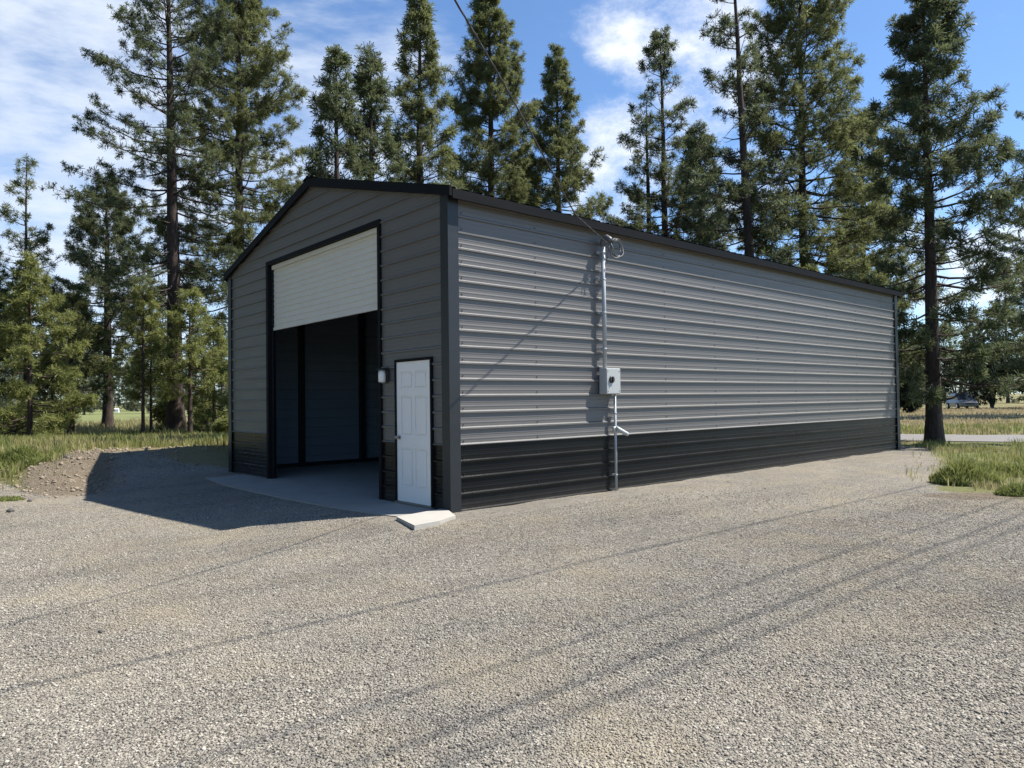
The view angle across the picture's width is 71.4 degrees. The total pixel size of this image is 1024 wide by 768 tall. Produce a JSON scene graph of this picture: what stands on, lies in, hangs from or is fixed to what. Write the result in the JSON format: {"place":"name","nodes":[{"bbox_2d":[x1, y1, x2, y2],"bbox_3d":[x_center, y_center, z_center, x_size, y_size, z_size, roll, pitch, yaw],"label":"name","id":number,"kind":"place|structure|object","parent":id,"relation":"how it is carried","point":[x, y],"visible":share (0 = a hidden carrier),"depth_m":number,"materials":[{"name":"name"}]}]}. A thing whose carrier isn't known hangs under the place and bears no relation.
{"place":"outdoors","nodes":[
{"label":"outdoors","id":0,"kind":"place"},
{"bbox_2d":[0,428,227,490],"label":"grass","id":1,"kind":"structure","parent":0,"point":[119,437],"depth_m":18.53,"materials":[{"name":"green plant"}]},
{"bbox_2d":[0,394,1023,767],"bbox_3d":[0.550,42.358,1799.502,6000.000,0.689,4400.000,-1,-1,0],"label":"ground","id":2,"kind":"structure","parent":0,"point":[880,472],"depth_m":5.11,"materials":[{"name":"grey gravel"}]},
{"bbox_2d":[0,319,22,417],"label":"pine","id":3,"kind":"object","parent":2,"relation":"on","point":[7,379],"visible":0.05,"depth_m":79.48,"materials":[{"name":"green plant"}]},
{"bbox_2d":[0,280,24,405],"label":"pine tree","id":4,"kind":"object","parent":2,"relation":"on","point":[5,291],"visible":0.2,"depth_m":37.58,"materials":[{"name":"green plant"}]},
{"bbox_2d":[0,495,25,501],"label":"weed clump","id":5,"kind":"object","parent":2,"relation":"on","point":[8,498],"visible":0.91,"depth_m":12.24,"materials":[{"name":"green plant"}]},
{"bbox_2d":[0,400,36,436],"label":"bush","id":6,"kind":"object","parent":2,"relation":"on","point":[8,413],"visible":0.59,"depth_m":30.72,"materials":[{"name":"green plant"}]},
{"bbox_2d":[0,283,43,408],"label":"pine","id":7,"kind":"object","parent":2,"relation":"on","point":[15,370],"depth_m":109.65,"materials":[{"name":"green plant"}]},
{"bbox_2d":[0,439,52,468],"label":"weed clump","id":8,"kind":"object","parent":2,"relation":"on","point":[31,454],"visible":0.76,"depth_m":15.39,"materials":[{"name":"green plant"}]},
{"bbox_2d":[0,155,78,430],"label":"pine tree","id":9,"kind":"object","parent":2,"relation":"on","point":[41,238],"visible":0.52,"depth_m":38.97,"materials":[{"name":"green plant"}]},
{"bbox_2d":[21,324,59,402],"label":"pine","id":10,"kind":"object","parent":2,"relation":"on","point":[35,356],"visible":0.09,"depth_m":95.82,"materials":[{"name":"green plant"}]},
{"bbox_2d":[0,250,100,437],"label":"pine tree","id":11,"kind":"object","parent":2,"relation":"on","point":[24,293],"visible":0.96,"depth_m":28.88,"materials":[{"name":"green plant"}]},
{"bbox_2d":[19,346,81,435],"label":"pine tree","id":12,"kind":"object","parent":2,"relation":"on","point":[43,372],"visible":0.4,"depth_m":32.81,"materials":[{"name":"green plant"}]},
{"bbox_2d":[17,289,120,433],"bbox_3d":[-21.766,-1.005,35.019,4.622,7.409,4.016,-2,-2,33],"label":"pine tree","id":13,"kind":"object","parent":2,"relation":"on","point":[81,325],"visible":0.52,"depth_m":34.92,"materials":[{"name":"green plant"}]},
{"bbox_2d":[74,338,102,414],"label":"pine","id":14,"kind":"object","parent":2,"relation":"on","point":[90,410],"visible":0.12,"depth_m":120.20,"materials":[{"name":"green plant"}]},
{"bbox_2d":[77,349,102,411],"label":"pine","id":15,"kind":"object","parent":2,"relation":"on","point":[91,392],"visible":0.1,"depth_m":179.35,"materials":[{"name":"green plant"}]},
{"bbox_2d":[40,171,166,428],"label":"pine tree","id":16,"kind":"object","parent":2,"relation":"on","point":[121,226],"visible":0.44,"depth_m":42.65,"materials":[{"name":"green plant"}]},
{"bbox_2d":[0,444,210,498],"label":"dirt clods","id":17,"kind":"object","parent":2,"relation":"on","point":[77,475],"visible":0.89,"depth_m":14.76,"materials":[{"name":"soil"}]},
{"bbox_2d":[112,346,127,410],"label":"pine","id":18,"kind":"object","parent":2,"relation":"on","point":[118,396],"visible":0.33,"depth_m":191.85,"materials":[{"name":"green plant"}]},
{"bbox_2d":[19,415,226,435],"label":"grass","id":19,"kind":"structure","parent":2,"relation":"on","point":[94,426],"depth_m":40.51,"materials":[{"name":"green plant"}]},
{"bbox_2d":[117,363,129,408],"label":"pine","id":20,"kind":"object","parent":2,"relation":"on","point":[124,397],"visible":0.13,"depth_m":215.54,"materials":[{"name":"green plant"}]},
{"bbox_2d":[124,354,148,410],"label":"pine","id":21,"kind":"object","parent":2,"relation":"on","point":[129,400],"visible":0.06,"depth_m":179.28,"materials":[{"name":"green plant"}]},
{"bbox_2d":[128,359,148,411],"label":"pine","id":22,"kind":"object","parent":2,"relation":"on","point":[136,404],"visible":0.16,"depth_m":164.22,"materials":[{"name":"green plant"}]},
{"bbox_2d":[102,281,176,432],"bbox_3d":[-17.064,-1.228,32.996,2.600,7.603,2.633,-1,-1,17],"label":"pine tree","id":23,"kind":"object","parent":2,"relation":"on","point":[130,324],"visible":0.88,"depth_m":32.93,"materials":[{"name":"green plant"}]},
{"bbox_2d":[121,313,180,432],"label":"pine tree","id":24,"kind":"object","parent":2,"relation":"on","point":[137,342],"visible":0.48,"depth_m":33.93,"materials":[{"name":"green plant"}]},
{"bbox_2d":[146,294,166,412],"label":"pine","id":25,"kind":"object","parent":2,"relation":"on","point":[163,310],"visible":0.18,"depth_m":129.58,"materials":[{"name":"green plant"}]},
{"bbox_2d":[147,352,165,407],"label":"pine","id":26,"kind":"object","parent":2,"relation":"on","point":[155,390],"visible":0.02,"depth_m":190.64,"materials":[{"name":"green plant"}]},
{"bbox_2d":[38,0,275,430],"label":"pine tree","id":27,"kind":"object","parent":2,"relation":"on","point":[173,140],"visible":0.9,"depth_m":35.65,"materials":[{"name":"green plant"}]},
{"bbox_2d":[149,398,166,429],"bbox_3d":[-18.040,1.613,36.842,1.760,2.096,1.701,-1,-1,0],"label":"bush","id":28,"kind":"object","parent":2,"relation":"on","point":[159,412],"visible":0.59,"depth_m":36.49,"materials":[{"name":"green plant"}]},
{"bbox_2d":[147,285,227,432],"bbox_3d":[-14.884,-1.077,33.115,3.738,7.235,3.529,-2,-2,32],"label":"pine tree","id":29,"kind":"object","parent":2,"relation":"on","point":[194,309],"visible":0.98,"depth_m":32.87,"materials":[{"name":"green plant"}]},
{"bbox_2d":[183,319,210,413],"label":"pine","id":30,"kind":"object","parent":2,"relation":"on","point":[200,381],"visible":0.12,"depth_m":91.44,"materials":[{"name":"green plant"}]},
{"bbox_2d":[182,318,227,432],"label":"pine tree","id":31,"kind":"object","parent":2,"relation":"on","point":[214,397],"visible":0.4,"depth_m":34.62,"materials":[{"name":"green plant"}]},
{"bbox_2d":[192,396,219,426],"bbox_3d":[-16.358,1.488,38.110,1.721,2.342,3.132,0,-1,-18],"label":"bush","id":32,"kind":"object","parent":2,"relation":"on","point":[202,422],"visible":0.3,"depth_m":37.79,"materials":[{"name":"green plant"}]},
{"bbox_2d":[200,311,227,409],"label":"pine","id":33,"kind":"object","parent":2,"relation":"on","point":[224,325],"visible":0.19,"depth_m":85.88,"materials":[{"name":"green plant"}]},
{"bbox_2d":[210,413,227,434],"bbox_3d":[-12.347,1.854,30.956,1.302,1.234,1.666,-1,-1,13],"label":"bush","id":34,"kind":"object","parent":2,"relation":"on","point":[221,425],"visible":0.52,"depth_m":30.51,"materials":[{"name":"green plant"}]},
{"bbox_2d":[214,342,227,409],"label":"pine","id":35,"kind":"object","parent":2,"relation":"on","point":[219,377],"visible":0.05,"depth_m":179.65,"materials":[{"name":"green plant"}]},
{"bbox_2d":[146,0,310,318],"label":"pine tree","id":36,"kind":"object","parent":2,"relation":"on","point":[248,15],"visible":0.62,"depth_m":39.24,"materials":[{"name":"green plant"}]},
{"bbox_2d":[205,461,435,516],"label":"concrete slab","id":37,"kind":"structure","parent":2,"relation":"on","point":[354,487],"depth_m":12.95,"materials":[{"name":"grey concrete"}]},
{"bbox_2d":[223,176,901,512],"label":"metal garage","id":38,"kind":"structure","parent":37,"relation":"on","point":[472,321],"depth_m":12.66,"materials":[{"name":"grey metal"}]},
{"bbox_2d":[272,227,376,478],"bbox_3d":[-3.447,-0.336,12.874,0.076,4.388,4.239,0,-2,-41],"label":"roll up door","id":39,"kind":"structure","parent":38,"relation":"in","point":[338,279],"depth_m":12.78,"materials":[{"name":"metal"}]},
{"bbox_2d":[376,367,388,382],"bbox_3d":[-1.996,-0.135,10.947,0.175,0.240,0.170,0,-2,-41],"label":"wall lantern","id":40,"kind":"object","parent":38,"relation":"attached to","point":[383,374],"depth_m":10.91,"materials":[{"name":"white glass"}]},
{"bbox_2d":[394,356,434,508],"bbox_3d":[-1.444,0.697,10.445,0.168,2.151,0.970,0,-2,-41],"label":"entry door","id":41,"kind":"structure","parent":38,"relation":"in","point":[413,383],"depth_m":10.43,"materials":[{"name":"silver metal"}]},
{"bbox_2d":[596,234,623,367],"bbox_3d":[1.664,-1.367,11.866,0.454,2.210,0.260,0,-2,-41],"label":"service mast","id":42,"kind":"object","parent":38,"relation":"attached to","point":[608,239],"visible":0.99,"depth_m":11.79,"materials":[{"name":"grey metal"}]},
{"bbox_2d":[454,0,607,243],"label":"service drop","id":43,"kind":"object","parent":42,"relation":"attached to","point":[478,40],"visible":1,"depth_m":7.64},
{"bbox_2d":[599,368,620,393],"bbox_3d":[1.643,-0.047,11.822,0.350,0.430,0.208,0,-2,-41],"label":"meter box","id":44,"kind":"object","parent":38,"relation":"attached to","point":[609,380],"visible":1,"depth_m":11.75,"materials":[{"name":"grey metal"}]},
{"bbox_2d":[611,394,628,490],"bbox_3d":[1.811,1.029,11.927,0.300,1.718,0.129,-1,-1,16],"label":"riser conduit","id":45,"kind":"object","parent":38,"relation":"attached to","point":[615,428],"visible":0.94,"depth_m":11.92,"materials":[{"name":"grey plastic"}]},
{"bbox_2d":[284,44,379,199],"bbox_3d":[-5.312,-4.138,21.216,3.310,11.808,3.489,-1,-1,0],"label":"pine tree","id":46,"kind":"object","parent":2,"relation":"on","point":[328,104],"visible":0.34,"depth_m":20.82,"materials":[{"name":"green plant"}]},
{"bbox_2d":[333,41,409,181],"bbox_3d":[-4.317,-4.566,22.805,3.508,12.701,3.329,-2,-2,36],"label":"pine tree","id":47,"kind":"object","parent":2,"relation":"on","point":[370,89],"visible":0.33,"depth_m":22.42,"materials":[{"name":"green plant"}]},
{"bbox_2d":[384,0,467,189],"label":"pine tree","id":48,"kind":"object","parent":2,"relation":"on","point":[420,12],"visible":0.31,"depth_m":24.90,"materials":[{"name":"green plant"}]},
{"bbox_2d":[397,509,455,529],"bbox_3d":[-1.075,1.809,9.222,0.690,0.190,1.135,-2,-2,39],"label":"concrete step","id":49,"kind":"object","parent":2,"relation":"on","point":[419,520],"visible":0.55,"depth_m":9.09,"materials":[{"name":"white concrete"}]},
{"bbox_2d":[423,0,557,206],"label":"pine tree","id":50,"kind":"object","parent":2,"relation":"on","point":[514,167],"visible":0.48,"depth_m":35.54,"materials":[{"name":"green plant"}]},
{"bbox_2d":[520,42,628,224],"bbox_3d":[2.552,-7.895,38.222,7.506,20.827,7.796,-1,-1,0],"label":"pine tree","id":51,"kind":"object","parent":2,"relation":"on","point":[571,175],"visible":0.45,"depth_m":37.47,"materials":[{"name":"green plant"}]},
{"bbox_2d":[625,92,679,238],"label":"pine tree","id":52,"kind":"object","parent":2,"relation":"on","point":[648,186],"visible":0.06,"depth_m":35.15,"materials":[{"name":"green plant"}]},
{"bbox_2d":[600,24,733,242],"bbox_3d":[7.233,-7.407,33.852,7.388,19.542,6.702,-1,-1,0],"label":"pine tree","id":53,"kind":"object","parent":2,"relation":"on","point":[660,43],"visible":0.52,"depth_m":33.70,"materials":[{"name":"green plant"}]},
{"bbox_2d":[668,119,735,250],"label":"pine tree","id":54,"kind":"object","parent":2,"relation":"on","point":[703,136],"visible":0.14,"depth_m":35.87,"materials":[{"name":"green plant"}]},
{"bbox_2d":[677,0,824,270],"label":"pine tree","id":55,"kind":"object","parent":2,"relation":"on","point":[747,194],"visible":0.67,"depth_m":27.05,"materials":[{"name":"green plant"}]},
{"bbox_2d":[780,255,795,264],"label":"pine","id":56,"kind":"object","parent":2,"relation":"on","point":[792,262],"visible":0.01,"depth_m":65.92,"materials":[{"name":"green plant"}]},
{"bbox_2d":[711,0,956,317],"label":"pine tree","id":57,"kind":"object","parent":2,"relation":"on","point":[840,131],"visible":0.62,"depth_m":28.86,"materials":[{"name":"green plant"}]},
{"bbox_2d":[820,106,924,386],"bbox_3d":[16.886,-5.570,34.212,5.265,15.602,4.953,-2,-2,41],"label":"pine tree","id":58,"kind":"object","parent":2,"relation":"on","point":[883,253],"visible":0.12,"depth_m":33.63,"materials":[{"name":"green plant"}]},
{"bbox_2d":[899,343,924,412],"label":"juniper tree","id":59,"kind":"object","parent":2,"relation":"on","point":[910,408],"visible":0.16,"depth_m":61.16,"materials":[{"name":"green plant"}]},
{"bbox_2d":[833,0,1023,444],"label":"pine tree","id":60,"kind":"object","parent":2,"relation":"on","point":[911,99],"visible":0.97,"depth_m":22.09,"materials":[{"name":"green plant"}]},
{"bbox_2d":[939,322,955,402],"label":"pine","id":61,"kind":"object","parent":2,"relation":"on","point":[944,342],"visible":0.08,"depth_m":134.73,"materials":[{"name":"green plant"}]},
{"bbox_2d":[946,393,978,408],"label":"parked car","id":62,"kind":"object","parent":2,"relation":"on","point":[965,400],"visible":0.88,"depth_m":73.00,"materials":[{"name":"grey paint"}]},
{"bbox_2d":[940,357,984,399],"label":"juniper tree","id":63,"kind":"object","parent":2,"relation":"on","point":[945,385],"visible":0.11,"depth_m":104.51,"materials":[{"name":"green plant"}]},
{"bbox_2d":[904,436,1023,490],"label":"grass","id":64,"kind":"structure","parent":2,"relation":"on","point":[1013,444],"depth_m":18.46,"materials":[{"name":"green plant"}]},
{"bbox_2d":[927,451,1008,486],"bbox_3d":[8.422,1.529,13.217,1.310,0.678,1.132,-1,-1,0],"label":"weed clump","id":65,"kind":"object","parent":2,"relation":"on","point":[956,471],"visible":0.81,"depth_m":12.99,"materials":[{"name":"green plant"}]},
{"bbox_2d":[958,304,983,400],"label":"pine","id":66,"kind":"object","parent":2,"relation":"on","point":[970,334],"visible":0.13,"depth_m":130.10,"materials":[{"name":"green plant"}]},
{"bbox_2d":[945,329,1015,407],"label":"juniper tree","id":67,"kind":"object","parent":2,"relation":"on","point":[989,397],"visible":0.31,"depth_m":75.38,"materials":[{"name":"green plant"}]},
{"bbox_2d":[966,110,1023,373],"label":"pine tree","id":68,"kind":"object","parent":2,"relation":"on","point":[1019,156],"visible":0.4,"depth_m":50.21,"materials":[{"name":"green plant"}]},
{"bbox_2d":[975,456,1023,477],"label":"weed clump","id":69,"kind":"object","parent":2,"relation":"on","point":[1013,468],"visible":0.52,"depth_m":14.36,"materials":[{"name":"green plant"}]},
{"bbox_2d":[984,266,1023,402],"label":"pine","id":70,"kind":"object","parent":2,"relation":"on","point":[1018,331],"visible":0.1,"depth_m":117.65,"materials":[{"name":"green plant"}]},
{"bbox_2d":[993,480,1023,496],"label":"weed clump","id":71,"kind":"object","parent":2,"relation":"on","point":[1013,489],"visible":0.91,"depth_m":11.53,"materials":[{"name":"green plant"}]},
{"bbox_2d":[1004,355,1023,394],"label":"juniper tree","id":72,"kind":"object","parent":2,"relation":"on","point":[1012,371],"visible":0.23,"depth_m":70.47,"materials":[{"name":"green plant"}]},
{"bbox_2d":[0,0,1023,405],"label":"sky","id":73,"kind":"structure","parent":0,"point":[45,79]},
{"bbox_2d":[900,406,1023,434],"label":"grass","id":74,"kind":"structure","parent":0,"point":[971,411],"depth_m":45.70,"materials":[{"name":"plant"}]},
{"bbox_2d":[900,434,1023,441],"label":"road","id":75,"kind":"structure","parent":0,"point":[989,438],"depth_m":24.80,"materials":[{"name":"grey asphalt"}]}
]}

